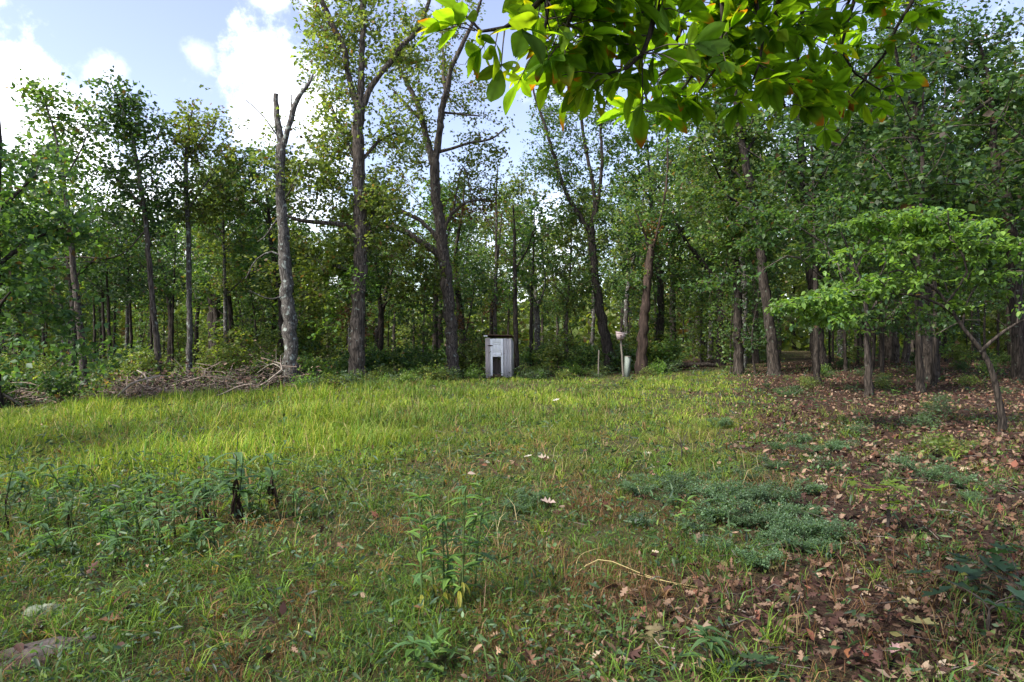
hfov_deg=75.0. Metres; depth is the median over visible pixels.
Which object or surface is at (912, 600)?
fallen leaf
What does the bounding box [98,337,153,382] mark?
shrub
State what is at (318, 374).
plant
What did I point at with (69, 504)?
tall weed
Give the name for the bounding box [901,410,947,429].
plant
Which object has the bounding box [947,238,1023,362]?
sapling
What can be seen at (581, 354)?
shrub
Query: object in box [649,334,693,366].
shrub
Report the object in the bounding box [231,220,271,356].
forest tree
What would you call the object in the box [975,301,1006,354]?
sapling
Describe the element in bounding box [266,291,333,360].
sapling
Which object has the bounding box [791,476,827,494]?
feathery plant
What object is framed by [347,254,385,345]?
forest tree
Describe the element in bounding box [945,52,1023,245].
sapling
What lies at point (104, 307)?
sapling
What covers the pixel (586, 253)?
forest tree
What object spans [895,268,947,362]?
sapling
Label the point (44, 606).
rock
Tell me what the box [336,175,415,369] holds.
forest tree
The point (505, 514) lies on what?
feathery plant
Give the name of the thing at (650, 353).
shrub
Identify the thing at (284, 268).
dead tree
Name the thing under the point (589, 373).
plant
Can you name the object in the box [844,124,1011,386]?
sapling
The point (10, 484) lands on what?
tall weed
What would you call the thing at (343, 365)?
shrub
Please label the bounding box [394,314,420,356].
sapling
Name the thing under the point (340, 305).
forest tree
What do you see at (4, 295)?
forest tree
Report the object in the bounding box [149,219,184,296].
forest tree
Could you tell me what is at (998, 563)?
oak seedling
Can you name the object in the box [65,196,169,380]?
sapling
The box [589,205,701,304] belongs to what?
sapling
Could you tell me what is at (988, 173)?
forest tree
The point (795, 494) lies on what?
feathery plant
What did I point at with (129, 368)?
shrub
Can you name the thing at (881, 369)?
sapling
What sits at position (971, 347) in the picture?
sapling
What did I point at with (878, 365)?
sapling
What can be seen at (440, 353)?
shrub
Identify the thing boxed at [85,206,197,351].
sapling
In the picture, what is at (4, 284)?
sapling
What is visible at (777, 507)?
feathery plant
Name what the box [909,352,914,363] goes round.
shrub
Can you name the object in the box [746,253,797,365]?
sapling
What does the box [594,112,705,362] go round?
forest tree
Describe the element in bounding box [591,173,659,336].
forest tree
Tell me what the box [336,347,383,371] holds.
shrub
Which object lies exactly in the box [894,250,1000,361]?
sapling
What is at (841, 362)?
shrub
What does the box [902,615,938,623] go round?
fallen leaf
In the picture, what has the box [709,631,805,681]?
oak seedling
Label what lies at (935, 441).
plant
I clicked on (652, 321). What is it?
sapling
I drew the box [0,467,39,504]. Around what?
tall weed
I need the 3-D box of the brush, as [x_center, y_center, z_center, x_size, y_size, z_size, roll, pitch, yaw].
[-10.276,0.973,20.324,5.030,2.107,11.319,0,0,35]
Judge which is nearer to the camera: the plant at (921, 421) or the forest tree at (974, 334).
the plant at (921, 421)
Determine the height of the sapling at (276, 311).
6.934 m
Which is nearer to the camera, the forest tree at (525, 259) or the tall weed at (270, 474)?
the tall weed at (270, 474)
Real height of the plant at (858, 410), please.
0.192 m
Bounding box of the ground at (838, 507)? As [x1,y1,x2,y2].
[0,341,1023,681]
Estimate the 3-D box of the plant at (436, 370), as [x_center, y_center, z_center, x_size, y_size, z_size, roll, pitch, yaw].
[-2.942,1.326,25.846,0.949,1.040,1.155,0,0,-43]
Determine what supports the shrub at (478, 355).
on the ground at (838, 507)
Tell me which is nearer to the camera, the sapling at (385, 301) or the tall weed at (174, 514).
the tall weed at (174, 514)
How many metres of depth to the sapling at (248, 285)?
29.28 m
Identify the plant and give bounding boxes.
[291,367,318,389]
[294,376,331,391]
[304,367,344,388]
[308,369,330,382]
[318,361,347,377]
[321,369,368,387]
[333,371,356,386]
[357,366,384,381]
[365,377,380,386]
[373,361,396,377]
[376,371,388,383]
[381,372,406,382]
[394,371,418,382]
[398,369,422,383]
[399,361,426,379]
[413,360,443,379]
[423,362,447,379]
[427,366,456,380]
[428,366,453,381]
[431,366,464,381]
[463,363,487,379]
[487,511,510,523]
[502,492,536,512]
[513,366,543,379]
[514,485,550,506]
[516,364,536,377]
[530,359,558,375]
[532,369,548,378]
[553,365,576,378]
[556,358,579,371]
[561,364,573,376]
[569,360,592,376]
[585,367,597,376]
[586,364,608,375]
[587,361,612,374]
[590,370,605,377]
[617,471,662,496]
[626,510,655,526]
[638,366,656,375]
[646,358,669,373]
[649,467,703,488]
[656,493,679,505]
[659,358,683,372]
[661,482,694,499]
[674,514,714,532]
[683,477,725,499]
[691,494,736,521]
[692,478,751,504]
[694,533,733,553]
[700,469,720,480]
[705,416,733,427]
[713,465,732,473]
[713,490,738,505]
[717,496,808,526]
[721,477,786,504]
[723,513,750,525]
[729,466,767,479]
[731,509,761,528]
[733,542,785,569]
[739,505,793,529]
[752,482,803,505]
[752,528,793,547]
[753,534,787,550]
[754,455,791,470]
[758,503,800,513]
[761,518,838,551]
[765,440,793,452]
[768,508,833,540]
[774,390,794,397]
[776,403,791,410]
[782,384,802,394]
[782,501,828,518]
[785,432,813,444]
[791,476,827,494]
[795,444,827,454]
[796,516,844,538]
[797,378,817,387]
[797,514,856,540]
[799,375,824,385]
[801,538,844,557]
[803,451,845,471]
[806,535,839,556]
[822,440,850,452]
[827,438,860,449]
[829,414,853,424]
[840,420,873,434]
[846,408,861,414]
[853,367,873,375]
[872,374,893,381]
[874,375,894,388]
[882,451,924,468]
[889,457,961,480]
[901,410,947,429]
[906,422,974,458]
[919,398,959,414]
[924,392,959,402]
[926,455,954,463]
[936,471,975,487]
[952,371,987,385]
[957,489,986,504]
[965,437,982,448]
[968,475,1013,492]
[1000,386,1017,392]
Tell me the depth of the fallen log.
34.49 m
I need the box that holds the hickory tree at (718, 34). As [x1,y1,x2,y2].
[414,0,948,151]
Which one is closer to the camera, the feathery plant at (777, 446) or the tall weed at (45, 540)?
the tall weed at (45, 540)
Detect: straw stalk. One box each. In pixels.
[576,559,693,589]
[628,572,701,587]
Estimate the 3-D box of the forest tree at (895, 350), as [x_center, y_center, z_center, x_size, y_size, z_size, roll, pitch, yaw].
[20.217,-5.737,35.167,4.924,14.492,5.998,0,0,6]
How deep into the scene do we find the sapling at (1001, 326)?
32.01 m
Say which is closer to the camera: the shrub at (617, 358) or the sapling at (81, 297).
the shrub at (617, 358)
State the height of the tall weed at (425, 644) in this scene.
0.206 m
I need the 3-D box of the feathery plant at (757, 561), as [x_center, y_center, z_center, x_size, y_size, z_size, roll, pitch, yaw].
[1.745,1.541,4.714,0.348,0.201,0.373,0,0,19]
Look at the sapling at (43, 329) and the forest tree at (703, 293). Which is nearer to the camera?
the sapling at (43, 329)
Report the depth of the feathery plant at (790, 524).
5.28 m
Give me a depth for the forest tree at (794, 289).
68.45 m
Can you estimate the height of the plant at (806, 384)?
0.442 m
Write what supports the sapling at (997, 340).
on the ground at (838, 507)
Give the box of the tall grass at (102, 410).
[0,354,821,552]
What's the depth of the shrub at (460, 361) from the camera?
31.88 m
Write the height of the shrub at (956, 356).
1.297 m
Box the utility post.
[624,356,631,376]
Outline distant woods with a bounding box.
[5,239,1006,359]
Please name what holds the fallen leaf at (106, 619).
on the leaf litter
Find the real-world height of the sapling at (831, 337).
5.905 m
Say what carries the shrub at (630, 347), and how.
on the ground at (838, 507)
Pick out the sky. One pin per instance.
(240, 50)
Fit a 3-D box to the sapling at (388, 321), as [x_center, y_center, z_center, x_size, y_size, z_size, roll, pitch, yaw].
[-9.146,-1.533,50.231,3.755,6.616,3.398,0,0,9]
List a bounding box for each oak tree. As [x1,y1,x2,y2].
[0,119,131,408]
[1,68,160,392]
[50,65,204,379]
[148,84,269,377]
[163,150,270,369]
[272,0,443,382]
[364,0,514,377]
[506,34,641,372]
[618,134,686,373]
[634,197,751,364]
[654,21,807,375]
[743,14,880,372]
[794,0,1014,382]
[902,0,1023,379]
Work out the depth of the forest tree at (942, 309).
47.85 m
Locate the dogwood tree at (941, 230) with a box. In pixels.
[764,204,1023,433]
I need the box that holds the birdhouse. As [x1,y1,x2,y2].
[615,328,624,375]
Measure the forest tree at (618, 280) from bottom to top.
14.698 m
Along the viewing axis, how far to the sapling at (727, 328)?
28.90 m
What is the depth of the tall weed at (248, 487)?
5.86 m
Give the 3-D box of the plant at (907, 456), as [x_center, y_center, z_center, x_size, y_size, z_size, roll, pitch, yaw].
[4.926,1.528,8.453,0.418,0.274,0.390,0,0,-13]
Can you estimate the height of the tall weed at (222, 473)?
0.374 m
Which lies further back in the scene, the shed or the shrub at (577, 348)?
the shrub at (577, 348)
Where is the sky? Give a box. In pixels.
[0,0,1023,331]
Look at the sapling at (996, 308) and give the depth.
40.47 m
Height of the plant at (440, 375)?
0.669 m
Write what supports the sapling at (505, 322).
on the ground at (838, 507)
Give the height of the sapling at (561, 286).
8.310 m
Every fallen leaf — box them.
[98,612,123,622]
[540,497,555,502]
[640,622,665,642]
[844,648,849,657]
[889,642,901,652]
[897,596,917,603]
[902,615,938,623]
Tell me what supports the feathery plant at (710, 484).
on the ground at (838, 507)
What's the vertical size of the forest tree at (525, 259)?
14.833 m
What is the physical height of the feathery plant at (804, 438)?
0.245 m
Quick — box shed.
[484,334,513,377]
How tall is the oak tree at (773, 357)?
14.554 m
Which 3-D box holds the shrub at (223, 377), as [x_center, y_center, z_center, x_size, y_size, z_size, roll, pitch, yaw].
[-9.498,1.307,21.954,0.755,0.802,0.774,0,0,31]
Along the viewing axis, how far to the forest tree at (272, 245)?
25.34 m
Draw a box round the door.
[487,339,502,375]
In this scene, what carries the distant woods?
on the ground at (838, 507)
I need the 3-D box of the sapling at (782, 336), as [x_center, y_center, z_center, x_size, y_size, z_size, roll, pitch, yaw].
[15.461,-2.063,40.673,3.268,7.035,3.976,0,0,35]
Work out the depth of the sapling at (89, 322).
45.40 m
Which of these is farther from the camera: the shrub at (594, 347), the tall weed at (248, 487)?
the shrub at (594, 347)
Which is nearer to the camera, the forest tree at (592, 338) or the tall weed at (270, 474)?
the tall weed at (270, 474)
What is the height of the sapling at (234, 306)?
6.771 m
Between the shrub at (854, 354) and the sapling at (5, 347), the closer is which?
the sapling at (5, 347)
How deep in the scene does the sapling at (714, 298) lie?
43.76 m
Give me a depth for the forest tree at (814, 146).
32.15 m
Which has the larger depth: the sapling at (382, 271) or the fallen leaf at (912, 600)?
the sapling at (382, 271)
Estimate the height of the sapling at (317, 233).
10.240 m
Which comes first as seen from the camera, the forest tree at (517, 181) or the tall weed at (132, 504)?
the tall weed at (132, 504)
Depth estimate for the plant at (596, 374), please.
28.25 m
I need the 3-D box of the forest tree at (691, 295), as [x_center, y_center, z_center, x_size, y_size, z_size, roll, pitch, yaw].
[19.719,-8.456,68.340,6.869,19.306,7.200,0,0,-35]
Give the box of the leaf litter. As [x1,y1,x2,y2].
[0,360,1023,681]
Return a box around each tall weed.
[0,446,31,528]
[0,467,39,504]
[0,520,69,558]
[21,523,87,561]
[30,485,62,523]
[38,462,90,540]
[46,470,84,491]
[74,482,112,506]
[75,503,120,546]
[92,518,140,575]
[93,495,147,538]
[119,489,152,514]
[126,473,161,500]
[129,505,172,558]
[138,473,177,521]
[158,473,191,515]
[160,491,201,541]
[169,455,228,527]
[174,518,232,554]
[198,469,230,533]
[203,422,271,525]
[212,466,241,499]
[242,471,274,517]
[247,440,299,507]
[258,469,283,498]
[278,411,302,440]
[278,479,328,519]
[386,627,461,676]
[396,483,502,619]
[674,495,700,541]
[675,623,740,671]
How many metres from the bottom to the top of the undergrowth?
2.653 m
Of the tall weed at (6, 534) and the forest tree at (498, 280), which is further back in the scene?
the forest tree at (498, 280)
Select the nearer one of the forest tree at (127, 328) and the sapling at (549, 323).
the forest tree at (127, 328)
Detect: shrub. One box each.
[0,350,33,377]
[1,366,35,391]
[1,379,22,405]
[8,373,42,396]
[29,369,92,401]
[32,355,75,385]
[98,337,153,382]
[105,345,160,386]
[120,349,166,382]
[142,350,181,381]
[184,343,226,380]
[195,323,257,374]
[210,339,256,379]
[212,370,234,387]
[248,326,301,374]
[248,338,276,362]
[248,352,283,382]
[272,317,340,369]
[296,350,324,377]
[304,330,332,369]
[329,352,349,375]
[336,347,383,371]
[365,339,384,367]
[367,341,408,371]
[397,346,437,371]
[403,343,446,363]
[406,349,437,373]
[412,344,445,365]
[441,343,471,367]
[445,342,475,372]
[458,331,499,376]
[519,341,555,368]
[519,352,529,366]
[531,328,577,373]
[550,351,574,367]
[560,339,584,351]
[568,340,606,370]
[570,350,600,371]
[584,342,603,362]
[595,336,624,368]
[600,335,628,358]
[607,341,636,371]
[619,325,658,369]
[647,341,670,362]
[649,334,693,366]
[651,330,681,360]
[820,363,833,377]
[834,358,850,367]
[848,346,861,359]
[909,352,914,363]
[941,342,976,368]
[949,360,969,371]
[974,355,1005,376]
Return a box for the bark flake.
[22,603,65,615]
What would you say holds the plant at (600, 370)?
on the ground at (838, 507)
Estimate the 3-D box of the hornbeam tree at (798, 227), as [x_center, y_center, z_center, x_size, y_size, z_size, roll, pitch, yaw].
[8.494,-1.112,18.215,7.656,5.704,4.242,0,0,0]
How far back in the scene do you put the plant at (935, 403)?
13.88 m
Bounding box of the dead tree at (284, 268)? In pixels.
[237,74,337,386]
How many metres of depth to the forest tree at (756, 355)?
38.59 m
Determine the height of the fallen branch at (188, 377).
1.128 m
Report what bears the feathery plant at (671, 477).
on the ground at (838, 507)
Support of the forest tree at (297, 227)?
on the ground at (838, 507)
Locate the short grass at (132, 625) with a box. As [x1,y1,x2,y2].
[0,403,1023,681]
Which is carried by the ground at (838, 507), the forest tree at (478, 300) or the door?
the forest tree at (478, 300)
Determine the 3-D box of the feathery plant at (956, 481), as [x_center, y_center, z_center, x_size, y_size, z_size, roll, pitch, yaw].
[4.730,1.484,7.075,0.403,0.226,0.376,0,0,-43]
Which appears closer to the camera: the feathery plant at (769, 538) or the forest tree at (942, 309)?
the feathery plant at (769, 538)
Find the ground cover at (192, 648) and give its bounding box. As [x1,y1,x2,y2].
[0,360,1023,681]
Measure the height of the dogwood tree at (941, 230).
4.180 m
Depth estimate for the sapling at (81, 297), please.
44.73 m
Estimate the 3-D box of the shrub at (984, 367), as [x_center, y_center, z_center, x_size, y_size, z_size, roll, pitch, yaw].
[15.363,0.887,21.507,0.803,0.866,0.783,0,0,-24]
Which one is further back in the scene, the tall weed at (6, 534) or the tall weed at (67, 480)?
the tall weed at (67, 480)
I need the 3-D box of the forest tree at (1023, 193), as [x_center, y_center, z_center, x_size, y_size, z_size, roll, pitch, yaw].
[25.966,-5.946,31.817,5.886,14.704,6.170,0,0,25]
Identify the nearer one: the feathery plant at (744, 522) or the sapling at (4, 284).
the feathery plant at (744, 522)
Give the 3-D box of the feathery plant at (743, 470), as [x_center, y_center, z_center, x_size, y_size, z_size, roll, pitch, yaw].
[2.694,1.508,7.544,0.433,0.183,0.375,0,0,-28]
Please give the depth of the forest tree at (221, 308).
51.27 m
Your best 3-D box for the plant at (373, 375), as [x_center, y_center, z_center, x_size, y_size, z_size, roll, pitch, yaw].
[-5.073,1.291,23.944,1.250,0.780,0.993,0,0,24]
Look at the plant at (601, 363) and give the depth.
31.12 m
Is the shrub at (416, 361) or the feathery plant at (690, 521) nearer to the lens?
the feathery plant at (690, 521)
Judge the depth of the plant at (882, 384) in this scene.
19.78 m
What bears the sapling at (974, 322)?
on the ground at (838, 507)
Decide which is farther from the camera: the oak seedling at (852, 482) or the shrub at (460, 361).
the shrub at (460, 361)
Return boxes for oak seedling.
[666,426,696,458]
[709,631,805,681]
[726,414,757,431]
[847,476,948,529]
[881,389,900,405]
[903,563,1023,630]
[946,542,1023,611]
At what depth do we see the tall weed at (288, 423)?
10.24 m
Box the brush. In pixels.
[0,340,328,409]
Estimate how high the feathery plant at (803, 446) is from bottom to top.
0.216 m
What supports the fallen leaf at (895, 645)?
on the leaf litter
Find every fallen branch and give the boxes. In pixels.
[2,378,49,408]
[136,370,167,395]
[170,360,205,387]
[214,373,252,396]
[251,353,283,388]
[257,360,282,372]
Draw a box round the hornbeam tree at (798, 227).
[673,188,982,397]
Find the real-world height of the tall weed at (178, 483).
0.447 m
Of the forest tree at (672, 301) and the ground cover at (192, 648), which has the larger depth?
the forest tree at (672, 301)
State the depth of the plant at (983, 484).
6.91 m
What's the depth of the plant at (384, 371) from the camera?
25.71 m
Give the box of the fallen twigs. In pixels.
[3,368,1023,681]
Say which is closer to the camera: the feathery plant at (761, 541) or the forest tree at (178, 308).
the feathery plant at (761, 541)
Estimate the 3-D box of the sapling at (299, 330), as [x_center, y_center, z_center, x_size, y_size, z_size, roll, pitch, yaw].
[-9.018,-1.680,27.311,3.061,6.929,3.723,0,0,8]
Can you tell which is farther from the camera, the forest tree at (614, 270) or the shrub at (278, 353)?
the forest tree at (614, 270)
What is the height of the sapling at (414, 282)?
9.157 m
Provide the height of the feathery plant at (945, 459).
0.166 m
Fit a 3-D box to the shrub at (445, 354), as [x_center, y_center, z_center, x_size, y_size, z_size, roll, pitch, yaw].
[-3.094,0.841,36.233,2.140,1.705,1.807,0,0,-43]
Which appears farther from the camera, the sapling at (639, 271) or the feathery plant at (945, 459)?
the sapling at (639, 271)
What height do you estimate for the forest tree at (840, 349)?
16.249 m
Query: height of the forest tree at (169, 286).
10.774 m
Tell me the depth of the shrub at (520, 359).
37.16 m
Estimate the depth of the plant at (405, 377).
23.42 m
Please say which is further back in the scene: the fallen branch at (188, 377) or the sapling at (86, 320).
the sapling at (86, 320)
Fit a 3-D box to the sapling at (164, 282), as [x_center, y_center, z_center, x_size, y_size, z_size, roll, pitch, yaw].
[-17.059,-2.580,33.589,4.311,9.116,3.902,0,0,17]
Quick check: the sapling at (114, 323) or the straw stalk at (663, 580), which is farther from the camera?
the sapling at (114, 323)
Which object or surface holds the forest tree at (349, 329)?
on the ground at (838, 507)
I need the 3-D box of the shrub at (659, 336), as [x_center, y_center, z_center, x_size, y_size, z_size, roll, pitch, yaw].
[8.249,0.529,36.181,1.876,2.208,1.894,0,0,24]
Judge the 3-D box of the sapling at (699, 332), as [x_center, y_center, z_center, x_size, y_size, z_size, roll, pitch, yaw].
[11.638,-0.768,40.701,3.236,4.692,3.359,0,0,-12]
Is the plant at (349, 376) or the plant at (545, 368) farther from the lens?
the plant at (545, 368)
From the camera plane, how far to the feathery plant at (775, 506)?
5.97 m
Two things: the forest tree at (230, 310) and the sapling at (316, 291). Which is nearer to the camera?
the forest tree at (230, 310)
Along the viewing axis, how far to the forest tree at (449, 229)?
46.74 m
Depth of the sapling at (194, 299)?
32.25 m
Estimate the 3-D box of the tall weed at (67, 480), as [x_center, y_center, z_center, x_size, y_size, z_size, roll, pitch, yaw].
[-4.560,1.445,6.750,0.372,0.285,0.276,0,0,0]
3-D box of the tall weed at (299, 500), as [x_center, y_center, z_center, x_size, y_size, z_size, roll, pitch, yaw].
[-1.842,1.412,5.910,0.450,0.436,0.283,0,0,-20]
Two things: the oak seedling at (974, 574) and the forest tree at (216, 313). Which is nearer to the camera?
the oak seedling at (974, 574)
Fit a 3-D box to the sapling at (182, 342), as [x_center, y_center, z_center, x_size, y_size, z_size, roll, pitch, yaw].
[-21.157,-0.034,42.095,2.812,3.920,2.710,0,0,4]
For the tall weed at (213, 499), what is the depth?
5.50 m
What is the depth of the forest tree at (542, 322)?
55.80 m
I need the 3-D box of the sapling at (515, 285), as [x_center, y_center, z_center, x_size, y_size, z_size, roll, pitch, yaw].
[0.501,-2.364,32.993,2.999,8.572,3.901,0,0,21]
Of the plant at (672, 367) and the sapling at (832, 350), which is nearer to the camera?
the plant at (672, 367)
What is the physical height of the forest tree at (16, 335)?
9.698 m
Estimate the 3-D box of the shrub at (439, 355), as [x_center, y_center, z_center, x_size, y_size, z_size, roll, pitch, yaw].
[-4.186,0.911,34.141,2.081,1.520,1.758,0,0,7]
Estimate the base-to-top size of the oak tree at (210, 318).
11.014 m
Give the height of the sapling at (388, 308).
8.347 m
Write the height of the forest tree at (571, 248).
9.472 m
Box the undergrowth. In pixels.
[0,336,1007,407]
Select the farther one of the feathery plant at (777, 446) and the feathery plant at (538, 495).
the feathery plant at (777, 446)
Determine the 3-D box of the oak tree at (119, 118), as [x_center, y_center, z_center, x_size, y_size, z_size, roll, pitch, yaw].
[-12.776,-3.705,23.315,4.261,11.229,4.246,0,0,23]
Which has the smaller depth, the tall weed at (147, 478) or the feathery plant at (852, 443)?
the tall weed at (147, 478)
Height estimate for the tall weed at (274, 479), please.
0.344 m
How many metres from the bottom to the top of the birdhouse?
2.342 m
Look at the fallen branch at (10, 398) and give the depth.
16.29 m
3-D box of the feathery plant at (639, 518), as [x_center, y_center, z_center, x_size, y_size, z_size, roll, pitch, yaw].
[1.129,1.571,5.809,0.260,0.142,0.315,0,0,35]
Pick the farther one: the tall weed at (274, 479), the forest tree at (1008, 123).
the forest tree at (1008, 123)
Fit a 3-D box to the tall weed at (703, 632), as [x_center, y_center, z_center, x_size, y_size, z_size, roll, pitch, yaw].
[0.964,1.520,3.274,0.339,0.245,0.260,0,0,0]
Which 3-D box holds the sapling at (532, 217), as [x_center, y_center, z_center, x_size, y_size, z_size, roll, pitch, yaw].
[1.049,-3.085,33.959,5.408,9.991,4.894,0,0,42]
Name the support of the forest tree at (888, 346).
on the ground at (838, 507)
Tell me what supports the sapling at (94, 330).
on the ground at (838, 507)
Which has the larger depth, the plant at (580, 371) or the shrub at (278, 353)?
the plant at (580, 371)
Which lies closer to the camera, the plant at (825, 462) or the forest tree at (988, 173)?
the plant at (825, 462)
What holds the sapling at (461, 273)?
on the ground at (838, 507)
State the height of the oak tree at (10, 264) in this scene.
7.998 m
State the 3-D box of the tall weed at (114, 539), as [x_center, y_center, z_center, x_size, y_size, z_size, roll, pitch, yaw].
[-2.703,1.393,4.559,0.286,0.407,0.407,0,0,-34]
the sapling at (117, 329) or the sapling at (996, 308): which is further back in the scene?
the sapling at (117, 329)
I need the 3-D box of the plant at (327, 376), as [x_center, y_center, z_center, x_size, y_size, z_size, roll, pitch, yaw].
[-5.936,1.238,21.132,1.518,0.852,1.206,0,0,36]
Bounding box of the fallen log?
[656,362,717,367]
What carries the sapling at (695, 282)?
on the ground at (838, 507)
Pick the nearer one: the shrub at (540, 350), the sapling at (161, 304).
the shrub at (540, 350)
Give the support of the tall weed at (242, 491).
on the ground at (838, 507)
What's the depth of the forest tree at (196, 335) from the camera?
44.26 m
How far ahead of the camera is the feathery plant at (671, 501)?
6.44 m
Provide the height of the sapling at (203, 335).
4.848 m
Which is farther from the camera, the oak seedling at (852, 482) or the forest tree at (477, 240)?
the forest tree at (477, 240)
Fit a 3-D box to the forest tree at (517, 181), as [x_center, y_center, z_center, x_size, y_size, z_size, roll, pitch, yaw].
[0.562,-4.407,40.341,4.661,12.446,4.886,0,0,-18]
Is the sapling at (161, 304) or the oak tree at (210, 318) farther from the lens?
the sapling at (161, 304)
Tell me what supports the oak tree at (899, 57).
on the ground at (838, 507)
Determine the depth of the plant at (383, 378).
23.93 m
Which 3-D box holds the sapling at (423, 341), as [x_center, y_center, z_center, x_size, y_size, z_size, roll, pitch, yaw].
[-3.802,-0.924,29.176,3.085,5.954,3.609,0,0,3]
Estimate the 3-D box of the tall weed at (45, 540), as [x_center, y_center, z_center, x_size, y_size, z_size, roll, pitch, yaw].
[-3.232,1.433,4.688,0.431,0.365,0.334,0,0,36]
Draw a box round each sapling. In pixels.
[0,247,51,350]
[0,256,50,353]
[0,279,44,370]
[7,238,104,371]
[18,260,67,358]
[28,314,65,350]
[35,279,96,322]
[45,282,100,352]
[46,274,101,349]
[49,205,130,361]
[63,202,165,364]
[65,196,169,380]
[81,233,145,363]
[81,273,141,358]
[82,259,125,357]
[83,303,121,353]
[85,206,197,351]
[108,200,205,371]
[110,232,185,357]
[117,295,166,354]
[139,264,195,352]
[144,309,201,366]
[158,224,256,347]
[174,302,204,356]
[184,250,244,304]
[193,315,221,354]
[195,242,275,365]
[206,289,256,336]
[216,228,276,353]
[242,218,331,354]
[256,233,346,355]
[256,267,323,346]
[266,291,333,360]
[295,259,344,322]
[296,225,348,358]
[316,203,417,349]
[316,298,349,363]
[340,285,387,348]
[366,233,429,368]
[367,252,407,344]
[371,284,416,349]
[389,226,432,347]
[390,255,460,365]
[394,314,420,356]
[427,242,493,334]
[435,248,513,368]
[442,255,483,314]
[446,172,500,366]
[466,183,589,366]
[470,248,544,338]
[477,166,526,338]
[484,286,524,327]
[492,205,551,373]
[501,314,533,353]
[504,223,568,351]
[529,294,562,345]
[537,249,590,338]
[540,283,595,347]
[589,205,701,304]
[610,273,651,343]
[611,219,688,338]
[622,258,702,348]
[663,263,714,351]
[671,268,727,358]
[675,213,730,361]
[678,266,727,355]
[679,292,724,361]
[684,256,751,341]
[699,262,759,373]
[704,303,733,349]
[707,281,750,356]
[711,234,798,374]
[720,253,782,305]
[731,273,782,338]
[733,260,788,343]
[737,113,918,383]
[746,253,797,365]
[746,307,785,354]
[788,25,1023,394]
[789,219,893,370]
[790,168,911,373]
[796,238,849,365]
[805,261,843,362]
[805,269,872,358]
[823,326,837,349]
[832,260,882,364]
[835,200,911,372]
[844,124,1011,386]
[849,199,911,366]
[869,269,883,349]
[871,296,904,351]
[878,289,905,343]
[892,174,1003,376]
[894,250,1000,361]
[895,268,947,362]
[931,251,996,361]
[940,252,997,359]
[940,262,977,362]
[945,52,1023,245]
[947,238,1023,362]
[950,239,983,355]
[951,288,996,352]
[965,287,1000,348]
[967,258,1005,355]
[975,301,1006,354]
[981,276,1023,341]
[982,185,1023,277]
[988,263,1005,315]
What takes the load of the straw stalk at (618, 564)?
on the ground at (838, 507)
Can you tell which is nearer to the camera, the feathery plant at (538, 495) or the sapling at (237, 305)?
the feathery plant at (538, 495)
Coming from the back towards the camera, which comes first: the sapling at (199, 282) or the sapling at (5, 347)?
the sapling at (199, 282)
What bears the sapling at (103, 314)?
on the ground at (838, 507)
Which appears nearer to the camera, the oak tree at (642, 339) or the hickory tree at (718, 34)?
the hickory tree at (718, 34)
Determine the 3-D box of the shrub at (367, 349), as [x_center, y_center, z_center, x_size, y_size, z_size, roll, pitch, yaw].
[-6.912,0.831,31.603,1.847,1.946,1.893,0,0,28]
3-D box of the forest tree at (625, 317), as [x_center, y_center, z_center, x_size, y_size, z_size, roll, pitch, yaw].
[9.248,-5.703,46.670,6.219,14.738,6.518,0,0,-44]
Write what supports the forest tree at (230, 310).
on the ground at (838, 507)
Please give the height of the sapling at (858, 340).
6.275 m
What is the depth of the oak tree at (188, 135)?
24.51 m
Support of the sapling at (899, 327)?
on the ground at (838, 507)
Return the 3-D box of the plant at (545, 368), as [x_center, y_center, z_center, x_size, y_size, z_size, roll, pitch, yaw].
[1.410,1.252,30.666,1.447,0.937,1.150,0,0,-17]
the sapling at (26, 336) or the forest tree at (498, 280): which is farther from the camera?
the forest tree at (498, 280)
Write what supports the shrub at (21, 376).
on the ground at (838, 507)
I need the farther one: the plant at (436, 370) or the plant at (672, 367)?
the plant at (672, 367)
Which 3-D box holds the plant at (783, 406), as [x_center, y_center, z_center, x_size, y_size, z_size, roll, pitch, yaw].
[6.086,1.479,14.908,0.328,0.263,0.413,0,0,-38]
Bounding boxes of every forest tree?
[0,184,54,353]
[1,138,125,376]
[1,187,45,369]
[11,176,89,367]
[42,229,94,360]
[98,200,154,354]
[118,197,202,368]
[121,239,170,342]
[143,226,185,348]
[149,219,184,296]
[162,154,264,370]
[168,215,227,364]
[173,176,266,345]
[174,250,204,349]
[182,260,228,336]
[183,171,274,371]
[206,143,326,361]
[221,292,249,355]
[231,186,317,346]
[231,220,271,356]
[239,241,267,356]
[255,227,318,319]
[290,224,324,252]
[319,186,393,291]
[322,227,347,348]
[330,234,351,344]
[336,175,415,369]
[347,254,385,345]
[384,248,418,350]
[394,171,494,370]
[410,177,485,352]
[420,200,475,277]
[451,212,494,312]
[465,180,537,334]
[466,214,508,320]
[468,241,493,336]
[483,166,560,313]
[493,197,551,335]
[525,223,576,342]
[534,195,604,359]
[536,223,580,343]
[555,179,617,345]
[555,199,620,346]
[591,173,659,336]
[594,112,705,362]
[597,153,686,341]
[597,196,644,341]
[599,221,642,316]
[629,136,723,339]
[646,148,719,357]
[650,54,808,374]
[655,144,724,359]
[670,90,787,367]
[675,165,720,345]
[688,206,731,343]
[702,128,796,362]
[724,147,795,347]
[751,155,805,352]
[763,64,900,331]
[773,123,860,357]
[784,193,807,348]
[815,30,962,360]
[815,102,900,352]
[847,97,942,362]
[848,98,963,365]
[910,133,958,354]
[931,164,974,354]
[946,70,1023,362]
[959,95,1018,360]
[960,172,981,351]
[977,25,1023,307]
[985,113,1023,300]

